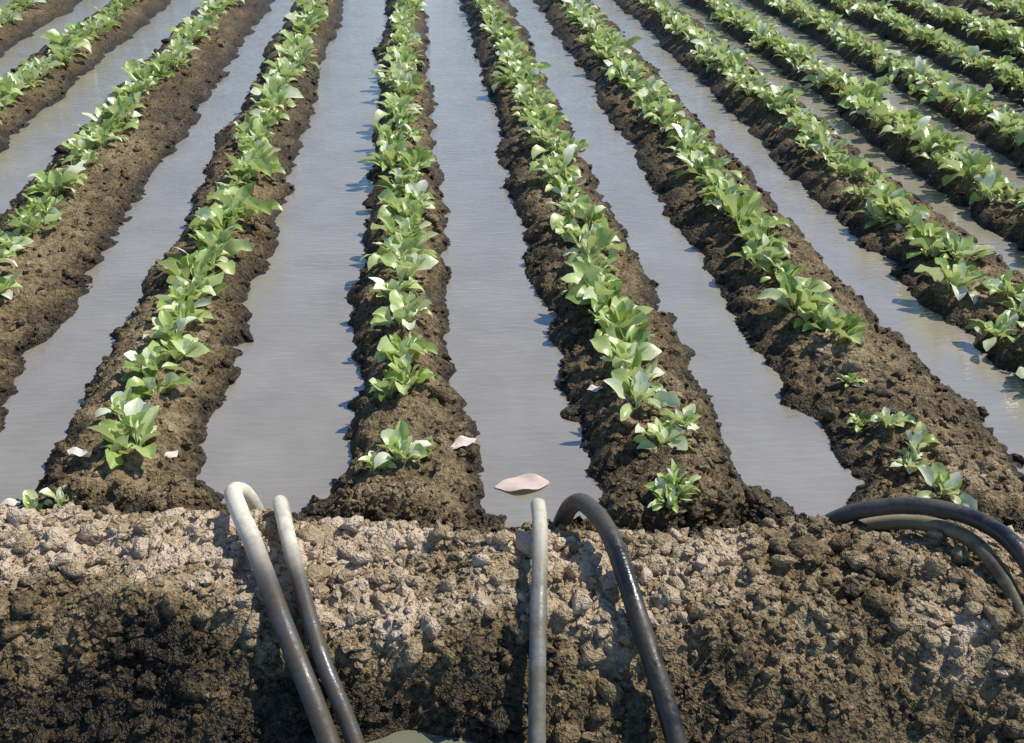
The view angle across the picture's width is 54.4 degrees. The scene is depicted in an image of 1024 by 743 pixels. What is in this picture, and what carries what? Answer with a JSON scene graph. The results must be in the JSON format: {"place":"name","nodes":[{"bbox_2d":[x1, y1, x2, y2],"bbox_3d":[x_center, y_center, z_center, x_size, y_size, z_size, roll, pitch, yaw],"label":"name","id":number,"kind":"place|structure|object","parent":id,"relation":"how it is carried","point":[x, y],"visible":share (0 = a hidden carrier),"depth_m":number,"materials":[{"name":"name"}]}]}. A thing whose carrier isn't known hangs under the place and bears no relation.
{"place":"outdoors","nodes":[
{"label":"outdoors","id":0,"kind":"place"},
{"bbox_2d":[367,730,475,742],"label":"ditch water","id":1,"kind":"structure","parent":0,"point":[408,736],"depth_m":2.02,"materials":[{"name":"liquid"}]},
{"bbox_2d":[0,0,1023,742],"bbox_3d":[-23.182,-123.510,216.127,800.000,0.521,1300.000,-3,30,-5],"label":"ground","id":2,"kind":"structure","parent":0,"point":[242,18],"depth_m":2.91,"materials":[{"name":"soil"}]},
{"bbox_2d":[0,498,22,507],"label":"fallen leaf","id":3,"kind":"object","parent":2,"relation":"on","point":[11,501],"visible":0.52,"depth_m":2.53,"materials":[{"name":"white plant"}]},
{"bbox_2d":[0,0,45,27],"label":"leafy crop row","id":4,"kind":"object","parent":2,"relation":"on","point":[10,12],"visible":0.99,"depth_m":7.75,"materials":[{"name":"green plant"}]},
{"bbox_2d":[0,0,136,124],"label":"leafy crop row","id":5,"kind":"object","parent":2,"relation":"on","point":[67,41],"visible":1,"depth_m":6.61,"materials":[{"name":"green plant"}]},
{"bbox_2d":[67,447,87,456],"bbox_3d":[-1.157,0.213,2.647,0.063,0.012,0.042,-3,30,-5],"label":"fallen leaf","id":6,"kind":"object","parent":2,"relation":"on","point":[78,451],"visible":1,"depth_m":2.65,"materials":[{"name":"white plant"}]},
{"bbox_2d":[0,0,244,298],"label":"leafy crop row","id":7,"kind":"object","parent":2,"relation":"on","point":[120,100],"visible":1,"depth_m":5.00,"materials":[{"name":"green plant"}]},
{"bbox_2d":[164,450,177,457],"bbox_3d":[-0.916,0.226,2.669,0.035,0.010,0.055,-3,30,-5],"label":"fallen leaf","id":8,"kind":"object","parent":2,"relation":"on","point":[172,454],"visible":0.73,"depth_m":2.68,"materials":[{"name":"white plant"}]},
{"bbox_2d":[22,0,332,510],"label":"leafy crop row","id":9,"kind":"object","parent":2,"relation":"on","point":[178,313],"visible":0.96,"depth_m":3.62,"materials":[{"name":"green plant"}]},
{"bbox_2d":[224,482,340,742],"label":"siphon tube","id":10,"kind":"object","parent":2,"relation":"on","point":[242,500],"visible":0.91,"depth_m":2.06,"materials":[{"name":"grey plastic"}]},
{"bbox_2d":[272,495,364,742],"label":"siphon tube","id":11,"kind":"object","parent":2,"relation":"on","point":[335,692],"visible":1,"depth_m":2.05,"materials":[{"name":"grey plastic"}]},
{"bbox_2d":[358,0,437,470],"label":"leafy crop row","id":12,"kind":"object","parent":2,"relation":"on","point":[405,213],"visible":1,"depth_m":3.87,"materials":[{"name":"green plant"}]},
{"bbox_2d":[451,435,475,448],"bbox_3d":[-0.135,0.195,2.735,0.077,0.015,0.053,-3,30,-5],"label":"fallen leaf","id":13,"kind":"object","parent":2,"relation":"on","point":[460,440],"visible":1,"depth_m":2.74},
{"bbox_2d":[0,500,1023,742],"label":"bank soil clods","id":14,"kind":"object","parent":2,"relation":"on","point":[503,723],"visible":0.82,"depth_m":2.13,"materials":[{"name":"brown soil"}]},
{"bbox_2d":[0,490,1023,742],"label":"soil bank","id":15,"kind":"structure","parent":2,"relation":"on","point":[224,598],"depth_m":2.10,"materials":[{"name":"brown soil"}]},
{"bbox_2d":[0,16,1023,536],"bbox_3d":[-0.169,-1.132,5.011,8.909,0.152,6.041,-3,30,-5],"label":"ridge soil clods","id":16,"kind":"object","parent":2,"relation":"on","point":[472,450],"visible":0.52,"depth_m":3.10,"materials":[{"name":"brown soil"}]},
{"bbox_2d":[528,498,547,742],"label":"siphon tube","id":17,"kind":"object","parent":2,"relation":"on","point":[537,671],"visible":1,"depth_m":2.04,"materials":[{"name":"grey plastic"}]},
{"bbox_2d":[473,0,700,512],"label":"leafy crop row","id":18,"kind":"object","parent":2,"relation":"on","point":[597,287],"visible":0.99,"depth_m":3.53,"materials":[{"name":"green plant"}]},
{"bbox_2d":[587,385,602,391],"bbox_3d":[0.247,0.049,2.958,0.050,0.009,0.032,-3,30,-5],"label":"fallen leaf","id":19,"kind":"object","parent":2,"relation":"on","point":[593,388],"visible":1,"depth_m":2.96,"materials":[{"name":"white plant"}]},
{"bbox_2d":[553,493,687,742],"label":"siphon tube","id":20,"kind":"object","parent":2,"relation":"on","point":[593,511],"visible":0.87,"depth_m":2.06,"materials":[{"name":"black plastic"}]},
{"bbox_2d":[558,0,977,509],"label":"leafy crop row","id":21,"kind":"object","parent":2,"relation":"on","point":[763,249],"visible":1,"depth_m":3.97,"materials":[{"name":"green plant"}]},
{"bbox_2d":[636,0,1023,378],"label":"leafy crop row","id":22,"kind":"object","parent":2,"relation":"on","point":[884,194],"visible":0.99,"depth_m":4.29,"materials":[{"name":"green plant"}]},
{"bbox_2d":[706,0,1023,209],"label":"leafy crop row","id":23,"kind":"object","parent":2,"relation":"on","point":[911,124],"visible":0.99,"depth_m":5.32,"materials":[{"name":"green plant"}]},
{"bbox_2d":[764,0,1023,145],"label":"leafy crop row","id":24,"kind":"object","parent":2,"relation":"on","point":[971,99],"visible":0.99,"depth_m":6.09,"materials":[{"name":"green plant"}]},
{"bbox_2d":[821,497,1023,573],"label":"siphon tube","id":25,"kind":"object","parent":2,"relation":"on","point":[1009,541],"visible":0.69,"depth_m":2.29,"materials":[{"name":"black plastic"}]},
{"bbox_2d":[831,0,1023,100],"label":"leafy crop row","id":26,"kind":"object","parent":2,"relation":"on","point":[909,27],"visible":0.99,"depth_m":6.96,"materials":[{"name":"green plant"}]},
{"bbox_2d":[847,514,1023,615],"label":"siphon tube","id":27,"kind":"object","parent":2,"relation":"on","point":[982,550],"visible":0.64,"depth_m":2.25,"materials":[{"name":"grey plastic"}]},
{"bbox_2d":[886,0,1023,56],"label":"leafy crop row","id":28,"kind":"object","parent":2,"relation":"on","point":[998,29],"visible":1,"depth_m":7.30,"materials":[{"name":"green plant"}]},
{"bbox_2d":[977,0,1023,16],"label":"leafy crop row","id":29,"kind":"object","parent":2,"relation":"on","point":[1015,6],"visible":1,"depth_m":7.99,"materials":[{"name":"green plant"}]},
{"bbox_2d":[0,0,1023,527],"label":"furrow water","id":30,"kind":"structure","parent":0,"point":[280,420],"depth_m":3.80,"materials":[{"name":"grey liquid"}]},
{"bbox_2d":[495,473,548,490],"bbox_3d":[0.028,0.297,2.655,0.145,0.015,0.073,-3,30,-5],"label":"fallen leaf","id":31,"kind":"object","parent":30,"relation":"on","point":[529,481],"visible":1,"depth_m":2.66,"materials":[{"name":"white plant"}]}
]}

